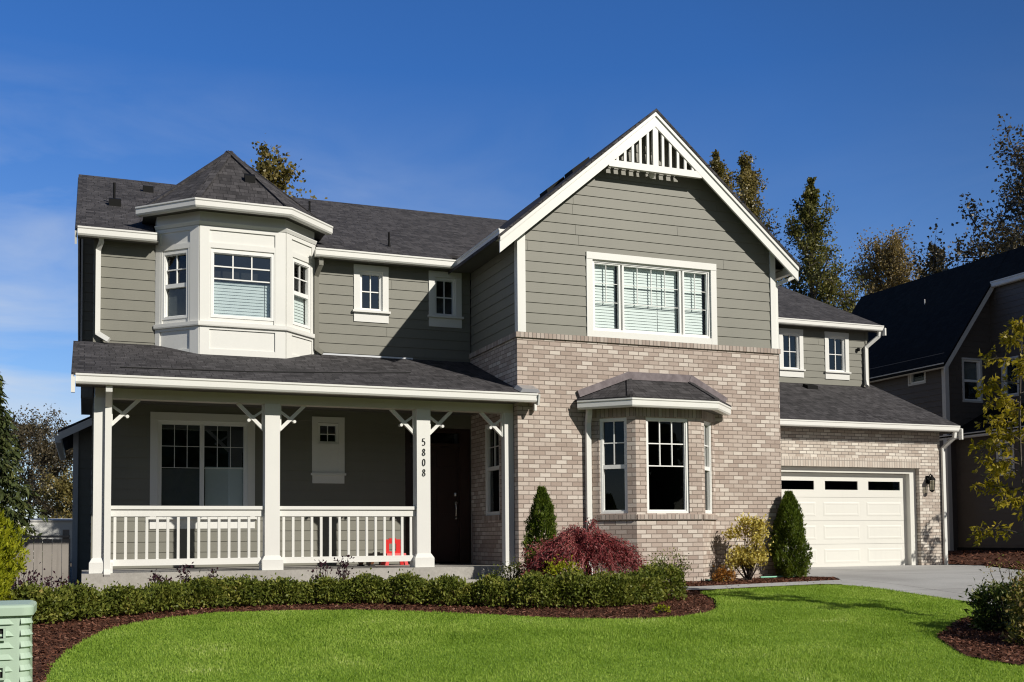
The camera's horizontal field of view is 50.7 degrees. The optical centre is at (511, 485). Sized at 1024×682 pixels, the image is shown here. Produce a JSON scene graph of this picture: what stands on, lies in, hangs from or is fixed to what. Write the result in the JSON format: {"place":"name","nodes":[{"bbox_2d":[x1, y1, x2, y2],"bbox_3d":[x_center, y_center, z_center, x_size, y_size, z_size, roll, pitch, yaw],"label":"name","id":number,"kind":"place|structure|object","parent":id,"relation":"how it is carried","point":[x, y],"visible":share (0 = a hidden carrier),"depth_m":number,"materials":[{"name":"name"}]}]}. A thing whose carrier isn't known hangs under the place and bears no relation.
{"place":"outdoors","nodes":[
{"label":"outdoors","id":0,"kind":"place"},
{"bbox_2d":[0,0,1023,517],"label":"sky","id":1,"kind":"structure","parent":0,"point":[475,108],"materials":[{"name":"blue"}]},
{"bbox_2d":[13,562,1020,616],"bbox_3d":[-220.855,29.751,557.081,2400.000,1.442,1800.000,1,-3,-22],"label":"ground","id":2,"kind":"structure","parent":0,"point":[79,580],"depth_m":23.34,"materials":[{"name":"soil"}]},
{"bbox_2d":[0,375,48,562],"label":"spruce tree","id":3,"kind":"object","parent":2,"relation":"on","point":[10,497],"visible":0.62,"depth_m":36.21,"materials":[{"name":"green plant"}]},
{"bbox_2d":[0,403,70,521],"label":"bare tree","id":4,"kind":"object","parent":2,"relation":"on","point":[39,432],"visible":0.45,"depth_m":56.51,"materials":[{"name":"brown plant"}]},
{"bbox_2d":[4,530,69,590],"bbox_3d":[-10.207,1.226,15.978,6.806,1.120,0.155,1,-3,-22],"label":"wooden fence","id":5,"kind":"object","parent":2,"relation":"on","point":[54,550],"visible":0.41,"depth_m":17.07,"materials":[{"name":"grey wood"}]},
{"bbox_2d":[11,518,71,561],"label":"white shed","id":6,"kind":"structure","parent":2,"relation":"on","point":[55,526],"depth_m":41.44,"materials":[{"name":"beige paint"}]},
{"bbox_2d":[11,419,72,517],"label":"bare tree","id":7,"kind":"object","parent":2,"relation":"on","point":[47,450],"visible":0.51,"depth_m":54.66,"materials":[{"name":"brown plant"}]},
{"bbox_2d":[33,466,72,517],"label":"bare tree","id":8,"kind":"object","parent":2,"relation":"on","point":[62,487],"visible":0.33,"depth_m":47.94,"materials":[{"name":"brown plant"}]},
{"bbox_2d":[244,133,326,198],"bbox_3d":[-7.368,-4.381,33.680,4.514,13.766,5.382,1,-3,-22],"label":"young poplar tree","id":9,"kind":"object","parent":2,"relation":"on","point":[270,171],"visible":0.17,"depth_m":33.95,"materials":[{"name":"green plant"}]},
{"bbox_2d":[32,578,834,681],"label":"mulch bed","id":10,"kind":"object","parent":2,"relation":"on","point":[37,666],"visible":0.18,"depth_m":12.98,"materials":[{"name":"brown wood"}]},
{"bbox_2d":[0,506,31,600],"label":"golden arborvitae","id":11,"kind":"object","parent":10,"relation":"on","point":[10,568],"visible":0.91,"depth_m":11.70,"materials":[{"name":"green plant"}]},
{"bbox_2d":[0,600,36,681],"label":"utility pedestal","id":12,"kind":"object","parent":10,"relation":"on","point":[16,633],"visible":1,"depth_m":6.12,"materials":[{"name":"green plastic"}]},
{"bbox_2d":[9,562,44,597],"bbox_3d":[-6.098,1.205,13.243,0.607,0.543,0.545,-1,-3,3],"label":"reddish plant","id":13,"kind":"object","parent":10,"relation":"on","point":[20,582],"visible":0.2,"depth_m":13.26,"materials":[{"name":"purple plant"}]},
{"bbox_2d":[32,568,76,590],"bbox_3d":[-5.865,1.272,13.858,0.639,0.447,0.533,0,-3,-5],"label":"reddish plant","id":14,"kind":"object","parent":10,"relation":"on","point":[47,583],"visible":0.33,"depth_m":13.82,"materials":[{"name":"purple plant"}]},
{"bbox_2d":[147,569,171,582],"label":"purple plant","id":15,"kind":"object","parent":10,"relation":"on","point":[155,577],"visible":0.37,"depth_m":14.07,"materials":[{"name":"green plant"}]},
{"bbox_2d":[176,562,193,582],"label":"purple plant","id":16,"kind":"object","parent":10,"relation":"on","point":[186,576],"visible":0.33,"depth_m":14.24,"materials":[{"name":"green plant"}]},
{"bbox_2d":[207,567,217,577],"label":"purple plant","id":17,"kind":"object","parent":10,"relation":"on","point":[211,575],"visible":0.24,"depth_m":14.34,"materials":[{"name":"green plant"}]},
{"bbox_2d":[308,559,332,591],"bbox_3d":[-2.598,1.261,14.796,0.302,0.512,0.265,-2,-3,21],"label":"purple plant","id":18,"kind":"object","parent":10,"relation":"on","point":[321,565],"visible":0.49,"depth_m":14.79,"materials":[{"name":"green plant"}]},
{"bbox_2d":[334,555,354,579],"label":"purple plant","id":19,"kind":"object","parent":10,"relation":"on","point":[346,564],"visible":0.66,"depth_m":14.80,"materials":[{"name":"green plant"}]},
{"bbox_2d":[7,560,687,623],"bbox_3d":[-1.636,1.268,13.358,8.431,0.605,1.991,1,-3,-22],"label":"boxwood hedge","id":20,"kind":"object","parent":10,"relation":"on","point":[642,585],"visible":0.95,"depth_m":13.42,"materials":[{"name":"green plant"}]},
{"bbox_2d":[487,557,534,580],"bbox_3d":[-0.010,1.285,15.662,0.756,0.518,0.609,1,-3,-22],"label":"green shrub","id":21,"kind":"object","parent":10,"relation":"on","point":[517,572],"visible":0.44,"depth_m":15.58,"materials":[{"name":"green plant"}]},
{"bbox_2d":[521,485,559,575],"bbox_3d":[0.438,0.763,16.149,0.680,1.578,0.654,1,-3,-22],"label":"arborvitae","id":22,"kind":"object","parent":10,"relation":"on","point":[542,517],"visible":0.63,"depth_m":16.04,"materials":[{"name":"green plant"}]},
{"bbox_2d":[542,554,582,598],"bbox_3d":[0.708,1.230,14.562,0.677,0.625,0.677,1,-3,-22],"label":"yellow green shrub","id":23,"kind":"object","parent":10,"relation":"on","point":[562,565],"visible":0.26,"depth_m":14.57,"materials":[{"name":"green plant"}]},
{"bbox_2d":[518,516,646,576],"bbox_3d":[1.032,1.001,15.424,2.098,1.149,1.483,1,-3,-22],"label":"red maple","id":24,"kind":"object","parent":10,"relation":"on","point":[590,547],"visible":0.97,"depth_m":15.13,"materials":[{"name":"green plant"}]},
{"bbox_2d":[652,603,670,613],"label":"lawn weed","id":25,"kind":"object","parent":10,"relation":"on","point":[659,608],"visible":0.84,"depth_m":13.14,"materials":[{"name":"green plant"}]},
{"bbox_2d":[647,548,697,591],"bbox_3d":[2.255,1.219,15.462,0.808,0.685,0.652,-1,-3,7],"label":"airy shrub","id":26,"kind":"object","parent":10,"relation":"on","point":[673,557],"visible":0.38,"depth_m":15.39,"materials":[{"name":"green plant"}]},
{"bbox_2d":[712,565,739,582],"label":"orange plant","id":27,"kind":"object","parent":10,"relation":"on","point":[721,578],"visible":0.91,"depth_m":17.28,"materials":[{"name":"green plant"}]},
{"bbox_2d":[721,512,774,579],"bbox_3d":[3.939,1.015,17.827,0.968,1.170,0.880,1,-3,-22],"label":"yellow shrub","id":28,"kind":"object","parent":10,"relation":"on","point":[747,557],"visible":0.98,"depth_m":17.82,"materials":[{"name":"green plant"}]},
{"bbox_2d":[760,575,793,577],"bbox_3d":[4.532,1.551,18.465,0.757,0.025,0.031,1,-3,-29],"label":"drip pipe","id":29,"kind":"object","parent":10,"relation":"on","point":[773,576],"visible":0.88,"depth_m":18.38,"materials":[{"name":"green plastic"}]},
{"bbox_2d":[768,490,812,577],"bbox_3d":[4.818,0.836,18.687,0.758,1.560,0.765,-1,-3,18],"label":"arborvitae","id":30,"kind":"object","parent":10,"relation":"on","point":[794,557],"visible":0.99,"depth_m":18.51,"materials":[{"name":"green plant"}]},
{"bbox_2d":[54,108,962,591],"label":"house","id":31,"kind":"structure","parent":2,"relation":"on","point":[628,338],"depth_m":17.94,"materials":[{"name":"grey paint"}]},
{"bbox_2d":[162,250,187,319],"bbox_3d":[-5.321,-3.186,17.240,0.545,1.120,0.404,-2,-3,22],"label":"window","id":32,"kind":"structure","parent":31,"relation":"in","point":[175,264],"depth_m":17.25,"materials":[{"name":"white plastic"}]},
{"bbox_2d":[148,412,256,528],"bbox_3d":[-5.134,-0.221,17.829,1.685,1.860,0.990,1,-3,-22],"label":"window","id":33,"kind":"structure","parent":31,"relation":"in","point":[197,459],"depth_m":17.64,"materials":[{"name":"black glass"}]},
{"bbox_2d":[210,249,273,320],"bbox_3d":[-4.353,-3.187,17.385,1.027,1.120,0.312,1,-3,-22],"label":"window","id":34,"kind":"structure","parent":31,"relation":"in","point":[242,283],"depth_m":17.39,"materials":[{"name":"white plastic"}]},
{"bbox_2d":[293,259,309,328],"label":"window","id":35,"kind":"structure","parent":31,"relation":"in","point":[301,271],"depth_m":18.08,"materials":[{"name":"white plastic"}]},
{"bbox_2d":[318,423,337,443],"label":"window","id":36,"kind":"structure","parent":31,"relation":"in","point":[327,432],"depth_m":18.32,"materials":[{"name":"white plastic"}]},
{"bbox_2d":[352,264,390,323],"bbox_3d":[-2.581,-3.283,19.006,0.660,0.985,0.975,1,-3,-22],"label":"window","id":37,"kind":"structure","parent":31,"relation":"in","point":[371,283],"depth_m":18.67,"materials":[{"name":"white plastic"}]},
{"bbox_2d":[380,538,408,564],"bbox_3d":[-1.968,1.099,18.064,0.400,0.448,0.340,1,-3,-22],"label":"toy chair","id":38,"kind":"object","parent":31,"relation":"on","point":[397,546],"visible":0.46,"depth_m":18.14,"materials":[{"name":"red plastic"}]},
{"bbox_2d":[410,446,458,561],"bbox_3d":[-1.358,0.320,18.937,0.902,2.020,0.122,1,-3,-22],"label":"front door","id":39,"kind":"structure","parent":31,"relation":"in","point":[444,490],"depth_m":19.01,"materials":[{"name":"black paint"}]},
{"bbox_2d":[427,270,463,327],"bbox_3d":[-1.337,-3.270,19.498,0.655,0.985,0.975,1,-3,-22],"label":"window","id":40,"kind":"structure","parent":31,"relation":"in","point":[445,289],"depth_m":19.16,"materials":[{"name":"white plastic"}]},
{"bbox_2d":[485,423,499,515],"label":"window","id":41,"kind":"structure","parent":31,"relation":"in","point":[491,437],"depth_m":18.49,"materials":[{"name":"glass"}]},
{"bbox_2d":[599,417,627,513],"bbox_3d":[1.721,-0.318,17.621,0.505,1.585,0.427,-2,-3,23],"label":"window","id":42,"kind":"structure","parent":31,"relation":"in","point":[613,431],"depth_m":17.82,"materials":[{"name":"glass"}]},
{"bbox_2d":[586,251,717,344],"bbox_3d":[2.198,-3.100,18.512,2.465,1.400,0.934,1,-3,-22],"label":"window","id":43,"kind":"structure","parent":31,"relation":"in","point":[628,297],"depth_m":18.19,"materials":[{"name":"white plastic"}]},
{"bbox_2d":[646,417,688,512],"bbox_3d":[2.260,-0.298,18.133,0.825,1.585,1.377,1,-3,-22],"label":"window","id":44,"kind":"structure","parent":31,"relation":"in","point":[666,438],"depth_m":18.13,"materials":[{"name":"glass"}]},
{"bbox_2d":[704,421,711,513],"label":"window","id":45,"kind":"structure","parent":31,"relation":"in","point":[707,425],"depth_m":18.25,"materials":[{"name":"white plastic"}]},
{"bbox_2d":[779,328,805,377],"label":"window","id":46,"kind":"structure","parent":31,"relation":"in","point":[791,358],"depth_m":27.02,"materials":[{"name":"white plastic"}]},
{"bbox_2d":[818,331,850,379],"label":"window","id":47,"kind":"structure","parent":31,"relation":"in","point":[836,345],"depth_m":27.53,"materials":[{"name":"white plastic"}]},
{"bbox_2d":[781,472,906,566],"bbox_3d":[6.951,0.776,24.396,4.900,2.146,0.057,1,-3,-22],"label":"garage door","id":48,"kind":"structure","parent":31,"relation":"in","point":[862,526],"depth_m":24.71,"materials":[{"name":"white metal"}]},
{"bbox_2d":[708,149,737,190],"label":"poplar tree","id":49,"kind":"object","parent":2,"relation":"on","point":[717,166],"visible":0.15,"depth_m":52.33,"materials":[{"name":"green plant"}]},
{"bbox_2d":[731,150,794,286],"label":"poplar tree","id":50,"kind":"object","parent":2,"relation":"on","point":[748,182],"visible":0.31,"depth_m":50.10,"materials":[{"name":"green plant"}]},
{"bbox_2d":[776,177,868,312],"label":"poplar tree","id":51,"kind":"object","parent":2,"relation":"on","point":[810,245],"visible":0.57,"depth_m":48.84,"materials":[{"name":"green plant"}]},
{"bbox_2d":[816,219,931,310],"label":"maple tree","id":52,"kind":"object","parent":2,"relation":"on","point":[890,267],"visible":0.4,"depth_m":62.69,"materials":[{"name":"green plant"}]},
{"bbox_2d":[917,241,948,277],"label":"poplar tree","id":53,"kind":"object","parent":2,"relation":"on","point":[945,260],"visible":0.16,"depth_m":70.65,"materials":[{"name":"green plant"}]},
{"bbox_2d":[852,246,1023,550],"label":"neighbour house","id":54,"kind":"structure","parent":2,"relation":"on","point":[942,327],"depth_m":30.12,"materials":[{"name":"grey paint"}]},
{"bbox_2d":[908,372,925,385],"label":"window","id":55,"kind":"structure","parent":54,"relation":"in","point":[920,378],"depth_m":30.98,"materials":[{"name":"white plastic"}]},
{"bbox_2d":[958,357,982,402],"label":"window","id":56,"kind":"structure","parent":54,"relation":"in","point":[971,367],"depth_m":30.17,"materials":[{"name":"white plastic"}]},
{"bbox_2d":[996,440,1014,475],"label":"window","id":57,"kind":"structure","parent":54,"relation":"in","point":[1012,446],"depth_m":28.31,"materials":[{"name":"grey glass"}]},
{"bbox_2d":[1001,355,1023,396],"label":"window","id":58,"kind":"structure","parent":54,"relation":"in","point":[1014,390],"depth_m":30.03,"materials":[{"name":"glass"}]},
{"bbox_2d":[904,113,1023,279],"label":"cottonwood tree","id":59,"kind":"object","parent":2,"relation":"on","point":[1011,239],"visible":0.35,"depth_m":49.31,"materials":[{"name":"green plant"}]},
{"bbox_2d":[41,583,1023,681],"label":"lawn","id":60,"kind":"structure","parent":0,"point":[458,664],"depth_m":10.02,"materials":[{"name":"green plant"}]},
{"bbox_2d":[937,616,1023,664],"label":"mulch bed","id":61,"kind":"object","parent":60,"relation":"on","point":[982,656],"visible":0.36,"depth_m":10.85,"materials":[{"name":"brown wood"}]},
{"bbox_2d":[959,575,1023,632],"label":"variegated shrub","id":62,"kind":"object","parent":61,"relation":"on","point":[981,602],"visible":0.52,"depth_m":11.89,"materials":[{"name":"green plant"}]},
{"bbox_2d":[979,554,1022,611],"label":"wispy plant","id":63,"kind":"object","parent":61,"relation":"on","point":[1000,573],"visible":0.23,"depth_m":12.53,"materials":[{"name":"green plant"}]},
{"bbox_2d":[998,561,1023,631],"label":"reddish shrub","id":64,"kind":"object","parent":61,"relation":"on","point":[1016,608],"visible":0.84,"depth_m":11.14,"materials":[{"name":"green plant"}]},
{"bbox_2d":[999,616,1023,648],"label":"green plant","id":65,"kind":"object","parent":61,"relation":"on","point":[1016,635],"visible":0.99,"depth_m":10.90,"materials":[{"name":"green plant"}]},
{"bbox_2d":[686,580,841,589],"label":"path","id":66,"kind":"structure","parent":0,"point":[761,585],"depth_m":16.61,"materials":[{"name":"concrete"}]},
{"bbox_2d":[806,565,1023,603],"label":"driveway","id":67,"kind":"structure","parent":0,"point":[949,581],"depth_m":18.76,"materials":[{"name":"concrete"}]},
{"bbox_2d":[943,549,1023,569],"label":"mulch bed","id":68,"kind":"object","parent":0,"point":[973,561],"visible":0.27,"depth_m":25.82,"materials":[{"name":"brown wood"}]},
{"bbox_2d":[966,315,1023,546],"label":"sapling","id":69,"kind":"object","parent":68,"relation":"on","point":[996,469],"visible":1,"depth_m":12.90,"materials":[{"name":"green plant"}]}
]}

